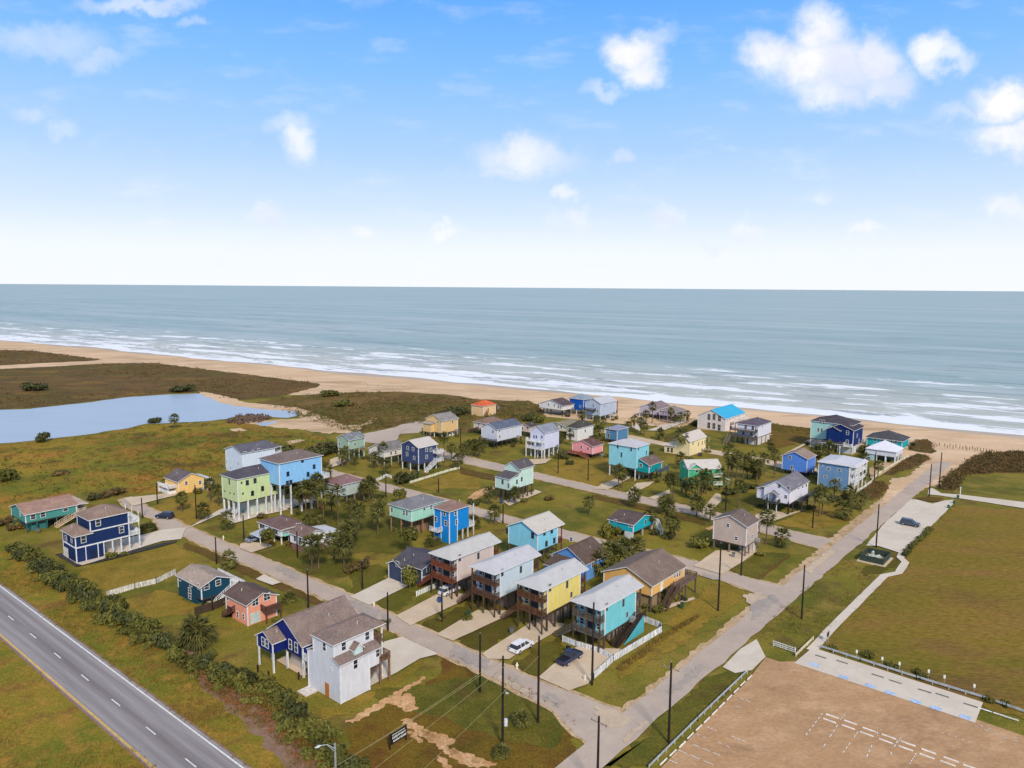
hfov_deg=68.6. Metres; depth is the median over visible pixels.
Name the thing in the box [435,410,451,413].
shrub
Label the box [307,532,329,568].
palm tree
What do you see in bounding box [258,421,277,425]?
tidal pool
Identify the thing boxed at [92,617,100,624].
shrub
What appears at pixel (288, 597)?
palm bush
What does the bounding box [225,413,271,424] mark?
riprap rocks
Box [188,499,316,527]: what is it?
driveway
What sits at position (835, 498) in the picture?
shrub
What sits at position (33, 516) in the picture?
window
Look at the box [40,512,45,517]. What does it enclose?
window
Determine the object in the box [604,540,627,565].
palm tree
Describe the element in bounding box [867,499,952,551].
beach parking
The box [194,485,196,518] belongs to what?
utility pole
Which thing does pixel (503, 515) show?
utility pole
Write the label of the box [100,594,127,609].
shrub
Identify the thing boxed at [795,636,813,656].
rail fence
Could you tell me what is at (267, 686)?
shrub
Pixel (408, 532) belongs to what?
tree
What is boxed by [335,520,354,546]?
palm tree
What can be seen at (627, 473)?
palm tree
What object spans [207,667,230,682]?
shrub
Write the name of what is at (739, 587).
street verge
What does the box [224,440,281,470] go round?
house
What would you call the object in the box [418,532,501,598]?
house
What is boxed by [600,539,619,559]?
palm tree
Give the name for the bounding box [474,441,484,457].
palm tree
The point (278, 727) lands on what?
shrub
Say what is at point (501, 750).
palm bush
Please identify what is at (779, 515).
driveway
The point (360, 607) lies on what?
road patch
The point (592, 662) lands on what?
utility pole
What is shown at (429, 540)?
palm bush
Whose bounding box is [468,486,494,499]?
dirt patch
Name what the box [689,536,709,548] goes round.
shrub
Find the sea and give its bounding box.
[0,284,1023,434]
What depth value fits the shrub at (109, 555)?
178.59 m
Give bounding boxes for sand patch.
[0,360,102,368]
[230,428,245,431]
[266,418,318,427]
[287,439,303,444]
[306,426,343,433]
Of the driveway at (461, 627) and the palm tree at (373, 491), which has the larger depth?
the palm tree at (373, 491)
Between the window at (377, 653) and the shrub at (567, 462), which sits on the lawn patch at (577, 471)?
the shrub at (567, 462)
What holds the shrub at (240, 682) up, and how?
on the ground at (234, 644)
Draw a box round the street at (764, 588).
[326,469,782,595]
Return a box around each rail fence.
[773,640,795,652]
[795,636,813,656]
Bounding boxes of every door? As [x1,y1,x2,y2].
[64,547,68,557]
[90,549,97,558]
[250,611,260,623]
[325,682,328,696]
[443,558,449,565]
[443,569,449,577]
[485,572,491,580]
[485,584,491,593]
[531,589,537,594]
[531,600,537,608]
[587,607,594,614]
[587,620,594,629]
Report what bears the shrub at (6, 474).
on the marsh ground at (68, 460)
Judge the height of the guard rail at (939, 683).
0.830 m
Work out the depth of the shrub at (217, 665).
126.44 m
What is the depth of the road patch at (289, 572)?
171.37 m
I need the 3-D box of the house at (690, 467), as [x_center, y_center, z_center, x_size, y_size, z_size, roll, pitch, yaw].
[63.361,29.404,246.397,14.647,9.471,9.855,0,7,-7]
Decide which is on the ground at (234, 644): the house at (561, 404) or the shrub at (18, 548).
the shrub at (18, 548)
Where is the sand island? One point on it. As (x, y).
(929, 499)
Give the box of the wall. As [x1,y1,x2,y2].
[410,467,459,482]
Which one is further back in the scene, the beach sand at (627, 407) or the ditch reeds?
the beach sand at (627, 407)
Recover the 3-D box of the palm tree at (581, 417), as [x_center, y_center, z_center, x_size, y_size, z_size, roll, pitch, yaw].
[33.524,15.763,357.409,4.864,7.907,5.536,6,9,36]
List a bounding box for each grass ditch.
[183,542,323,604]
[460,468,495,480]
[592,494,705,524]
[616,615,699,669]
[750,554,789,578]
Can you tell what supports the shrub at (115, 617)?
on the ground at (234, 644)
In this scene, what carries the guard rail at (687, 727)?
on the ground at (234, 644)
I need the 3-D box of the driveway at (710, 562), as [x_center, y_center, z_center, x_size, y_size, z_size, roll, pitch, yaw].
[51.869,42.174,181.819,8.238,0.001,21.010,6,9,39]
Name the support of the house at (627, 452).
on the ground at (234, 644)
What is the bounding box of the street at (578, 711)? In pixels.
[185,525,621,741]
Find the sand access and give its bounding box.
[880,451,974,502]
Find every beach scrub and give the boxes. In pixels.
[647,416,697,427]
[771,422,810,434]
[858,480,888,499]
[889,453,930,473]
[908,439,934,452]
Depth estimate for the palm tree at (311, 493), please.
212.99 m
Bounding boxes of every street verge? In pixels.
[117,496,184,537]
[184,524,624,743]
[323,468,783,596]
[437,448,834,549]
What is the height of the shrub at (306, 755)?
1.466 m
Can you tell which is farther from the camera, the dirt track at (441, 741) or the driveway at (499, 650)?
the driveway at (499, 650)
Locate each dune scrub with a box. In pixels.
[0,349,89,362]
[267,391,544,431]
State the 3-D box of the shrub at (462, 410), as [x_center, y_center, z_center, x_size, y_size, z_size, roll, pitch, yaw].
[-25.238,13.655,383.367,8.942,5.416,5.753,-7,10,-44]
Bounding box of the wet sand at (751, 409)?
[0,340,1023,438]
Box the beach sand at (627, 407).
[0,341,1023,461]
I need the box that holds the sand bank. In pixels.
[199,392,374,432]
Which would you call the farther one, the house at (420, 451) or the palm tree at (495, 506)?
the house at (420, 451)
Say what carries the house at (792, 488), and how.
on the ground at (234, 644)
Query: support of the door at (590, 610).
in the house at (615, 599)
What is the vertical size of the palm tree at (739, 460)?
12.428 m
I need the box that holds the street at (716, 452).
[600,429,817,473]
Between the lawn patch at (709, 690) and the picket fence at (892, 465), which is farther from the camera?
the picket fence at (892, 465)
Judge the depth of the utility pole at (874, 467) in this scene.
255.76 m
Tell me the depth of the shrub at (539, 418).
360.71 m
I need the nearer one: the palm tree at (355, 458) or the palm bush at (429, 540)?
the palm bush at (429, 540)
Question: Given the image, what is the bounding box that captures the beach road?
[556,462,953,767]
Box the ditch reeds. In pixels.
[617,614,700,671]
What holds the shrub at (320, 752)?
on the ground at (234, 644)
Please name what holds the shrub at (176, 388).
on the dune ground at (68, 382)
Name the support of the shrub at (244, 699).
on the ground at (234, 644)
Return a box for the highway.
[0,584,248,767]
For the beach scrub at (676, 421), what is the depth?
363.24 m
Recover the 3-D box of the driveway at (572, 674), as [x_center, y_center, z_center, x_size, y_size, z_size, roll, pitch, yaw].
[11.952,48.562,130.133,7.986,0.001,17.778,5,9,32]
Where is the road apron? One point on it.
(751, 656)
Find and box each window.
[30,514,35,519]
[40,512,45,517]
[81,535,86,542]
[95,519,100,526]
[119,526,123,533]
[204,583,209,590]
[215,579,220,585]
[252,597,258,606]
[261,636,264,646]
[263,592,270,600]
[265,638,268,648]
[288,638,291,649]
[294,642,297,652]
[322,641,325,651]
[341,641,345,651]
[353,659,357,669]
[365,631,369,640]
[375,649,379,657]
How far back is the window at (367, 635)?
122.18 m
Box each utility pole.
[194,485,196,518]
[215,536,216,563]
[242,515,244,540]
[296,530,297,557]
[307,570,308,607]
[361,561,362,588]
[387,591,388,630]
[441,592,442,621]
[479,634,480,691]
[501,656,507,743]
[502,504,503,523]
[537,636,539,722]
[590,716,606,767]
[591,602,594,685]
[663,660,678,743]
[717,543,721,610]
[725,485,726,510]
[740,544,742,575]
[801,564,804,618]
[873,451,876,481]
[875,504,879,547]
[928,463,931,495]
[939,452,941,485]
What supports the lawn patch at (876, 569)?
on the ground at (234, 644)
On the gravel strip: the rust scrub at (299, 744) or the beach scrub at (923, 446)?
the rust scrub at (299, 744)
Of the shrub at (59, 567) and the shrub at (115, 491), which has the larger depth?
the shrub at (115, 491)
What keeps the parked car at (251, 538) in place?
on the driveway at (252, 546)
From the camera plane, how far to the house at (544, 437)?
288.61 m
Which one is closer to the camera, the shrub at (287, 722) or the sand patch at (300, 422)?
the shrub at (287, 722)
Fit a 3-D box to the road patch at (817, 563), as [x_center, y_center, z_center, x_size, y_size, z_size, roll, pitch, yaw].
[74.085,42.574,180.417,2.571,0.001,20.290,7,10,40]
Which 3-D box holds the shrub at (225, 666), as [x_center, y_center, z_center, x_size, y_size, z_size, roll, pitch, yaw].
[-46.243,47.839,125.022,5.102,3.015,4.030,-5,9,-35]
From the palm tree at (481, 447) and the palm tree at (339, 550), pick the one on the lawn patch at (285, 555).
the palm tree at (339, 550)
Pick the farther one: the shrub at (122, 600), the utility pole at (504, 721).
the shrub at (122, 600)
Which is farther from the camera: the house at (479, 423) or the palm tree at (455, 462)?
the house at (479, 423)
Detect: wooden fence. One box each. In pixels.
[106,569,175,594]
[194,597,224,614]
[416,580,440,596]
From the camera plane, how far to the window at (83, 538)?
176.15 m
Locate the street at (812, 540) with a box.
[437,449,831,547]
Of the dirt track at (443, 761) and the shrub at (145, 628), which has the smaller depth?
the dirt track at (443, 761)
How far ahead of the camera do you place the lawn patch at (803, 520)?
214.17 m
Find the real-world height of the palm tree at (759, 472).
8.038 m
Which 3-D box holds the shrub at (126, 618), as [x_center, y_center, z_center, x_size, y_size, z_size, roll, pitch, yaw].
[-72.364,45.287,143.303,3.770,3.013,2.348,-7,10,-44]
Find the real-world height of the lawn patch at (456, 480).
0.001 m
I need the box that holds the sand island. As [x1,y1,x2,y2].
[917,496,942,501]
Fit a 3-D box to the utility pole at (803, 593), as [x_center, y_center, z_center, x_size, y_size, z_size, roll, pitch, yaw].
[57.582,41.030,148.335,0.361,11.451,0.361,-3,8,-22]
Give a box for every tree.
[168,413,179,428]
[173,489,189,511]
[175,618,205,649]
[179,610,217,652]
[195,501,211,518]
[202,477,215,500]
[210,483,222,505]
[217,509,234,531]
[219,548,237,570]
[259,526,274,552]
[284,483,296,503]
[292,484,307,511]
[296,478,312,513]
[298,532,322,569]
[301,511,316,525]
[303,481,316,512]
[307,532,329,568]
[308,471,325,509]
[312,514,325,525]
[314,482,331,524]
[322,460,332,496]
[324,531,340,558]
[325,493,336,519]
[330,482,345,528]
[331,531,355,567]
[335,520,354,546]
[336,448,347,466]
[339,518,357,543]
[342,497,357,520]
[343,445,350,463]
[346,521,359,544]
[348,501,368,535]
[350,450,360,465]
[356,482,371,503]
[358,478,371,501]
[364,475,376,500]
[366,499,387,534]
[368,451,379,468]
[368,478,379,499]
[374,493,389,519]
[377,440,388,462]
[379,458,391,473]
[391,523,417,547]
[392,487,406,499]
[400,564,418,588]
[438,431,449,462]
[446,441,457,460]
[451,452,463,466]
[457,442,467,458]
[463,439,473,456]
[468,514,480,529]
[469,438,478,455]
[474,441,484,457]
[480,438,489,453]
[482,485,496,504]
[487,502,502,523]
[508,486,520,504]
[559,430,565,451]
[566,427,574,445]
[577,410,585,419]
[582,495,594,514]
[592,423,604,439]
[592,547,611,576]
[593,415,600,424]
[598,416,606,425]
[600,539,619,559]
[600,545,614,566]
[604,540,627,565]
[610,534,634,558]
[612,463,626,489]
[617,469,629,488]
[622,538,639,554]
[624,421,631,435]
[626,485,642,506]
[627,535,647,554]
[630,415,637,425]
[636,417,644,433]
[640,421,648,435]
[642,409,650,422]
[643,507,658,530]
[648,401,655,422]
[655,427,664,439]
[655,493,672,514]
[658,496,676,528]
[663,470,678,495]
[664,511,682,539]
[666,476,680,499]
[668,407,674,422]
[673,425,688,445]
[674,452,686,467]
[677,411,685,421]
[680,477,692,495]
[683,410,691,422]
[685,475,702,494]
[687,492,706,516]
[694,468,709,494]
[700,468,713,493]
[704,503,716,522]
[707,474,717,491]
[715,464,728,489]
[722,442,736,478]
[724,454,738,485]
[729,449,743,483]
[733,477,747,507]
[738,453,752,479]
[742,457,754,478]
[746,451,756,472]
[749,458,765,478]
[750,459,763,482]
[757,509,776,544]
[760,452,770,474]
[767,441,775,456]
[771,448,781,474]
[772,526,791,547]
[809,442,822,462]
[811,482,829,516]
[812,444,825,462]
[812,486,832,514]
[823,438,835,454]
[828,477,841,496]
[831,499,853,518]
[840,483,856,499]
[853,489,869,509]
[858,452,870,465]
[860,470,867,480]
[873,460,883,478]
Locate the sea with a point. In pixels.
(947, 359)
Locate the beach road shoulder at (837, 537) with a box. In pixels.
[622,457,931,709]
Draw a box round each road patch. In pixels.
[276,565,298,578]
[348,600,379,616]
[450,644,489,669]
[498,675,529,695]
[542,692,564,707]
[594,705,630,729]
[623,719,649,742]
[665,664,704,693]
[701,573,720,579]
[742,592,767,603]
[749,594,779,619]
[805,549,835,573]
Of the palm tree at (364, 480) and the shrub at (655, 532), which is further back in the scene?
the palm tree at (364, 480)
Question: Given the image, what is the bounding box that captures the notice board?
[389,724,406,749]
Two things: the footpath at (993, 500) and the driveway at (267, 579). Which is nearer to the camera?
the driveway at (267, 579)
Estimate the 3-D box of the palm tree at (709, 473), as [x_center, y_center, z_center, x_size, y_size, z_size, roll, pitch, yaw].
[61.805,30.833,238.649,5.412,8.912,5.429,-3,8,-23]
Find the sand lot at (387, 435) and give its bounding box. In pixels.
[363,421,422,443]
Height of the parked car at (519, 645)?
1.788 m
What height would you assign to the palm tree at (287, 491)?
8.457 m
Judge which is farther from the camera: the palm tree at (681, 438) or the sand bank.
the sand bank
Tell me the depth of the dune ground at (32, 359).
657.91 m
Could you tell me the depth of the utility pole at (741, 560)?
170.54 m
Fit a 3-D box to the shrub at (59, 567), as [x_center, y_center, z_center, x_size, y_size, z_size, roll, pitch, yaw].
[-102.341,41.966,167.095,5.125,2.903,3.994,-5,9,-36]
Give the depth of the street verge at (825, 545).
233.01 m
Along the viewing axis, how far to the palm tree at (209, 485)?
226.67 m
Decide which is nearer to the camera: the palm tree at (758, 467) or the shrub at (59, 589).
the shrub at (59, 589)
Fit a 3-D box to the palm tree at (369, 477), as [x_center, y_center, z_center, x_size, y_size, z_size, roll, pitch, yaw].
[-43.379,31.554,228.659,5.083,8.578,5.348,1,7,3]
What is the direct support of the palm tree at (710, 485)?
on the ground at (234, 644)
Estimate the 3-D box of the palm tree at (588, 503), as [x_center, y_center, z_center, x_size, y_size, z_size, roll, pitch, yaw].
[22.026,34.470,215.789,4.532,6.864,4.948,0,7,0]
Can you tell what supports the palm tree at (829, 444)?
on the ground at (234, 644)
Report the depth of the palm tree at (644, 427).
331.23 m
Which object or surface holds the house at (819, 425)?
on the ground at (234, 644)
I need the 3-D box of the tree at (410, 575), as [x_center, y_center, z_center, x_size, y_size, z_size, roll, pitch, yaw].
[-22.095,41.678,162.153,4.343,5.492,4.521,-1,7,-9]
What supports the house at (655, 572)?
on the ground at (234, 644)
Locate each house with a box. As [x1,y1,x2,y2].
[9,494,87,532]
[60,503,140,562]
[157,468,212,493]
[175,563,244,604]
[220,464,284,519]
[221,581,281,625]
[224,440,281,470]
[250,515,305,544]
[254,595,357,677]
[258,449,329,514]
[288,523,340,553]
[297,613,390,704]
[322,474,362,505]
[337,431,365,460]
[368,439,402,464]
[387,546,436,583]
[388,494,446,533]
[400,436,443,472]
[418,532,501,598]
[422,411,458,436]
[429,499,474,543]
[457,544,541,617]
[468,416,502,432]
[470,400,498,416]
[479,418,522,448]
[495,457,534,501]
[501,558,588,634]
[506,511,564,562]
[522,421,536,436]
[525,422,559,458]
[540,397,573,416]
[543,536,609,580]
[554,574,646,652]
[555,419,575,431]
[566,420,594,440]
[566,437,603,458]
[569,393,593,413]
[583,395,617,418]
[601,548,696,612]
[604,424,628,441]
[607,509,663,537]
[608,438,650,480]
[630,454,668,481]
[639,400,669,417]
[659,405,686,420]
[663,429,709,455]
[679,459,728,489]
[697,404,748,431]
[711,508,760,555]
[723,417,772,445]
[756,470,815,512]
[781,447,816,476]
[810,414,860,445]
[817,454,867,491]
[821,422,864,454]
[865,440,903,462]
[866,430,910,447]
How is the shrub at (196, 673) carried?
on the ground at (234, 644)
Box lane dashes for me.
[8,616,195,766]
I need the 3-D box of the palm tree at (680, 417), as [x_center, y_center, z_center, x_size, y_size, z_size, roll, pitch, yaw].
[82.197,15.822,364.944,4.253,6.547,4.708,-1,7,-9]
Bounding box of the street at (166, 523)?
[120,499,185,536]
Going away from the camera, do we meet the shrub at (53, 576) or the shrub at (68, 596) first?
the shrub at (68, 596)
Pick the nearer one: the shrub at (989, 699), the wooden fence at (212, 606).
the shrub at (989, 699)
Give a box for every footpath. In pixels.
[807,548,908,651]
[928,488,1023,507]
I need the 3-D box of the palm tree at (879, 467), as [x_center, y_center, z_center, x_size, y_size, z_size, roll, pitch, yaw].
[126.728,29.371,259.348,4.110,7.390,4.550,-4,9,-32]
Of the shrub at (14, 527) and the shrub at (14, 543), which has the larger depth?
the shrub at (14, 527)
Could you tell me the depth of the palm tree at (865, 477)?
251.84 m
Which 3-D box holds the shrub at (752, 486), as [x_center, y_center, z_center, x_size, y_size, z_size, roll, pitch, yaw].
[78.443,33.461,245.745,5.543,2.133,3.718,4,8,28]
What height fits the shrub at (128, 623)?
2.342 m
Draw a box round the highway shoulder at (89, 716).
[0,581,252,767]
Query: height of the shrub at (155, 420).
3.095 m
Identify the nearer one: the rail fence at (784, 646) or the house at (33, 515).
the rail fence at (784, 646)
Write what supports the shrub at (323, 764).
on the ground at (234, 644)
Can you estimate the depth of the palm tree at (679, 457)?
270.92 m
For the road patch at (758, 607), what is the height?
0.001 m
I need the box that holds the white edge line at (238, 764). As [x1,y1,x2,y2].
[0,586,243,767]
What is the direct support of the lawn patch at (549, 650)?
on the ground at (234, 644)
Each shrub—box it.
[0,468,21,482]
[0,516,11,525]
[4,544,19,551]
[5,523,24,530]
[6,540,21,550]
[8,546,22,553]
[11,546,28,561]
[19,382,48,390]
[19,546,40,554]
[24,551,43,561]
[26,569,33,574]
[28,557,41,568]
[31,557,45,570]
[34,556,55,571]
[35,432,50,442]
[35,561,48,571]
[39,570,63,580]
[40,564,64,576]
[43,572,58,585]
[48,571,69,580]
[50,580,59,589]
[52,469,69,475]
[55,580,66,592]
[57,573,77,580]
[62,577,75,586]
[65,582,75,590]
[65,584,86,597]
[65,592,72,599]
[65,597,75,604]
[69,583,76,589]
[72,577,89,587]
[74,592,83,599]
[79,600,89,609]
[80,602,95,610]
[83,581,98,594]
[83,588,99,601]
[86,494,103,500]
[88,491,110,498]
[89,595,97,609]
[92,611,100,618]
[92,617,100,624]
[94,593,109,611]
[98,595,118,611]
[99,619,108,625]
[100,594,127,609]
[100,609,125,626]
[102,602,124,614]
[104,552,117,558]
[106,597,125,608]
[109,609,124,624]
[109,621,117,627]
[110,486,126,494]
[114,625,135,635]
[119,609,139,622]
[122,615,134,626]
[125,618,141,626]
[125,627,138,636]
[127,613,143,622]
[129,634,138,644]
[130,616,158,629]
[136,632,153,643]
[137,621,150,633]
[141,641,151,649]
[145,624,161,640]
[147,417,162,422]
[151,630,172,646]
[153,637,164,648]
[162,635,181,649]
[165,637,184,647]
[166,643,185,662]
[169,384,197,391]
[169,648,186,661]
[175,652,200,667]
[183,658,201,673]
[188,674,195,679]
[193,669,199,677]
[196,652,212,670]
[203,660,223,674]
[206,648,216,660]
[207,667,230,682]
[212,682,223,690]
[217,663,251,673]
[217,669,226,684]
[218,667,248,687]
[233,673,248,693]
[236,683,256,694]
[237,668,259,684]
[239,695,254,704]
[248,679,268,693]
[251,695,263,704]
[256,512,267,518]
[256,671,263,676]
[257,675,276,692]
[262,677,279,693]
[262,685,280,697]
[268,687,297,708]
[270,705,294,720]
[271,616,281,622]
[275,722,284,733]
[276,444,294,451]
[277,701,308,731]
[279,713,297,728]
[280,733,295,744]
[281,693,295,707]
[285,540,291,547]
[288,716,322,739]
[293,716,311,730]
[295,695,303,702]
[299,748,312,759]
[300,709,313,715]
[304,445,332,456]
[306,728,324,744]
[310,716,321,725]
[311,720,336,740]
[313,738,333,752]
[314,739,337,760]
[315,441,340,453]
[316,503,325,509]
[316,760,331,767]
[320,390,341,396]
[324,745,347,767]
[326,741,346,761]
[331,399,354,406]
[334,727,343,739]
[340,753,359,767]
[342,563,357,573]
[345,755,370,767]
[349,561,364,570]
[358,556,369,567]
[393,471,408,484]
[404,471,418,480]
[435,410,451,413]
[435,612,445,620]
[446,406,459,415]
[455,406,469,414]
[461,614,471,620]
[466,498,480,505]
[520,412,533,421]
[532,415,544,422]
[544,494,553,499]
[559,450,568,459]
[565,460,573,464]
[600,523,614,538]
[604,525,622,534]
[650,528,659,535]
[652,604,665,612]
[661,530,675,539]
[680,595,687,600]
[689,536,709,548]
[691,420,697,425]
[722,489,738,494]
[735,488,748,492]
[743,483,758,488]
[755,550,765,556]
[827,495,841,501]
[828,644,837,650]
[858,444,869,451]
[861,649,871,657]
[866,653,874,658]
[884,660,893,666]
[888,664,898,668]
[912,667,920,673]
[916,672,930,680]
[984,695,995,703]
[1000,699,1010,707]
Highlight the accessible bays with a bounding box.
[795,649,982,722]
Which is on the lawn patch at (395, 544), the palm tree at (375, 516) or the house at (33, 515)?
the palm tree at (375, 516)
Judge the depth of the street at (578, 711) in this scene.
137.09 m
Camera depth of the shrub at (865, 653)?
133.67 m
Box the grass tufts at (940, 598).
[832,512,1023,714]
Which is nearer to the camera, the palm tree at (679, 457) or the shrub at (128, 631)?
the shrub at (128, 631)
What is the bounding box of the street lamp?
[315,743,336,767]
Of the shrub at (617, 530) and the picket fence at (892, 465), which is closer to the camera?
the shrub at (617, 530)
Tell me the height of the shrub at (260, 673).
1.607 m
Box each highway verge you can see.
[0,537,284,767]
[0,640,144,767]
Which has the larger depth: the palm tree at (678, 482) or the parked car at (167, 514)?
the palm tree at (678, 482)
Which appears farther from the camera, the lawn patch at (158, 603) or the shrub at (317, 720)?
the lawn patch at (158, 603)
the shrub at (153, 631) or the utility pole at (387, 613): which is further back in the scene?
the utility pole at (387, 613)
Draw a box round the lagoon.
[0,393,299,442]
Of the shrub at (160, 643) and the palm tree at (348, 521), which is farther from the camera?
the palm tree at (348, 521)
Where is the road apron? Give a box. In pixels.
[723,639,765,672]
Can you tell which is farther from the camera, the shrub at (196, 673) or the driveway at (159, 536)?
the driveway at (159, 536)
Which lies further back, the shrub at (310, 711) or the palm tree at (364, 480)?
the palm tree at (364, 480)
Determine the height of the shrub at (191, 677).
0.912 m
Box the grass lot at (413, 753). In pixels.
[346,658,575,767]
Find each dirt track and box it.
[345,676,425,722]
[390,693,418,711]
[400,718,496,767]
[407,731,422,742]
[437,756,451,767]
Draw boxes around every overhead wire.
[333,657,502,767]
[350,661,500,757]
[375,637,538,767]
[425,656,538,767]
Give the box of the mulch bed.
[56,541,175,566]
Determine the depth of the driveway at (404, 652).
132.96 m
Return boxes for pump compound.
[856,547,892,566]
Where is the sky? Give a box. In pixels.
[0,0,1023,290]
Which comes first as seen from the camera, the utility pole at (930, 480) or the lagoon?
the utility pole at (930, 480)
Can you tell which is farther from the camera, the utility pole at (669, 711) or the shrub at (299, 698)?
the shrub at (299, 698)
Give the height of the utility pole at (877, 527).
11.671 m
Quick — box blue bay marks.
[810,662,970,719]
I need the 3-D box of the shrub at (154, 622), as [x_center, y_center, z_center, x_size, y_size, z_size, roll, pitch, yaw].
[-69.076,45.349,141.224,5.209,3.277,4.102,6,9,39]
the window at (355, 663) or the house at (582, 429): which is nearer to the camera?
the window at (355, 663)
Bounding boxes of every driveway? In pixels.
[63,527,185,564]
[124,493,175,505]
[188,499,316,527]
[203,598,217,602]
[225,503,287,521]
[240,542,272,551]
[256,574,279,584]
[277,656,306,675]
[329,457,347,466]
[341,637,437,703]
[350,578,407,604]
[396,593,473,624]
[437,610,511,639]
[483,618,564,658]
[503,490,540,505]
[529,458,551,463]
[540,647,619,690]
[593,479,619,488]
[600,475,630,489]
[625,481,653,493]
[631,423,639,430]
[649,419,685,430]
[649,489,669,498]
[652,597,694,609]
[694,550,756,573]
[703,493,721,509]
[755,509,804,521]
[786,439,814,452]
[869,458,905,479]
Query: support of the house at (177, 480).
on the ground at (234, 644)
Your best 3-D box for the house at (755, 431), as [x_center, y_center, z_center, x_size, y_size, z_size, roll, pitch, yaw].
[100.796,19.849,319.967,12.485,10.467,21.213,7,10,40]
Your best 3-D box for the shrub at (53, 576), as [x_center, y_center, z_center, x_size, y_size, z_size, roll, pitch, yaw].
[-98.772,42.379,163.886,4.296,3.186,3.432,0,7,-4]
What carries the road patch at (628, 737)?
on the beach road
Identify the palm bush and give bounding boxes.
[139,522,152,533]
[148,521,156,531]
[281,588,297,604]
[425,536,436,546]
[432,536,441,545]
[491,741,510,759]
[511,708,532,729]
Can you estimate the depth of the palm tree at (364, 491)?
224.84 m
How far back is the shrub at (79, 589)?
155.34 m
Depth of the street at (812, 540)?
236.31 m
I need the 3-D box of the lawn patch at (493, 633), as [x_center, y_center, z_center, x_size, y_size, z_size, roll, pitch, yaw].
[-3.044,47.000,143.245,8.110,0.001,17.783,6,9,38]
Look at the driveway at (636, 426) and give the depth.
352.04 m
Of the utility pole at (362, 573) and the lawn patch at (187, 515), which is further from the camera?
the lawn patch at (187, 515)
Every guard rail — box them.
[649,669,747,767]
[820,645,1023,711]
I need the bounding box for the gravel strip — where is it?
[165,631,317,767]
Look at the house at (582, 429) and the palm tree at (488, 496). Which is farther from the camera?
the house at (582, 429)
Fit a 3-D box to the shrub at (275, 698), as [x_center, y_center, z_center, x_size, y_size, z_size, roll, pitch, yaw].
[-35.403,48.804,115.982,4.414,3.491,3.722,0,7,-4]
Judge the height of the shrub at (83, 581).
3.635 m
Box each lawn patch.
[80,544,199,589]
[126,590,196,616]
[150,498,220,524]
[256,546,359,577]
[289,503,394,555]
[315,660,424,718]
[348,564,387,593]
[365,529,417,553]
[372,675,566,748]
[377,588,415,611]
[411,471,480,490]
[421,600,477,631]
[457,614,521,650]
[512,636,563,675]
[542,459,615,485]
[603,670,742,767]
[617,618,702,678]
[663,583,743,626]
[664,422,696,441]
[711,493,760,513]
[731,552,787,577]
[770,423,809,447]
[774,501,859,529]
[861,556,899,575]
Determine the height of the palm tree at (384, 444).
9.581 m
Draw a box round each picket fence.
[376,473,391,480]
[562,635,611,678]
[593,616,662,679]
[856,478,872,491]
[872,455,907,477]
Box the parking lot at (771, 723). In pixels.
[661,657,1023,767]
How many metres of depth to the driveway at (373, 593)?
160.43 m
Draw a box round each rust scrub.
[183,653,332,767]
[253,682,342,755]
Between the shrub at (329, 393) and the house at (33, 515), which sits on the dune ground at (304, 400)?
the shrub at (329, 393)
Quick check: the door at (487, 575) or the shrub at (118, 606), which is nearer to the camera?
the shrub at (118, 606)
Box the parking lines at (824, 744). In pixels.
[670,698,1015,764]
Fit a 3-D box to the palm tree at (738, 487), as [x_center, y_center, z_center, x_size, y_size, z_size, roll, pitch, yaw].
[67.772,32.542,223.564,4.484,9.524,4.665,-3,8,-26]
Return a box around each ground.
[0,350,101,364]
[0,363,318,408]
[0,392,1023,767]
[0,421,340,518]
[255,391,545,433]
[861,481,888,500]
[884,453,929,474]
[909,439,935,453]
[938,451,1023,490]
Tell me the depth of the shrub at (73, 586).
158.27 m
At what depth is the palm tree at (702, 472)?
236.78 m
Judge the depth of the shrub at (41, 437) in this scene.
308.68 m
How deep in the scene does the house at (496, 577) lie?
151.31 m
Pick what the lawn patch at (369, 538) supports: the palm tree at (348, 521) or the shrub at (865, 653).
the palm tree at (348, 521)
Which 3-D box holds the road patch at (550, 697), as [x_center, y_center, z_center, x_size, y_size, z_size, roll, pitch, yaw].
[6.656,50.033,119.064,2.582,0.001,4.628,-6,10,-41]
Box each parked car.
[155,511,174,518]
[244,535,262,542]
[438,584,459,595]
[509,638,533,653]
[555,648,582,665]
[899,517,920,526]
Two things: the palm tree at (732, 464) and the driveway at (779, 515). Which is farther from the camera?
the palm tree at (732, 464)
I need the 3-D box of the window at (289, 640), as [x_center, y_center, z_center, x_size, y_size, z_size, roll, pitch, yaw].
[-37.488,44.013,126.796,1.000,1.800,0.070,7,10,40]
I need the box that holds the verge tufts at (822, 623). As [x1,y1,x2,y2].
[761,558,874,639]
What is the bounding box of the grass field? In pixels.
[819,506,1023,718]
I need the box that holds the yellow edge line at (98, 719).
[0,634,154,767]
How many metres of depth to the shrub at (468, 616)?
147.11 m
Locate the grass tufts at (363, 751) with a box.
[350,659,572,767]

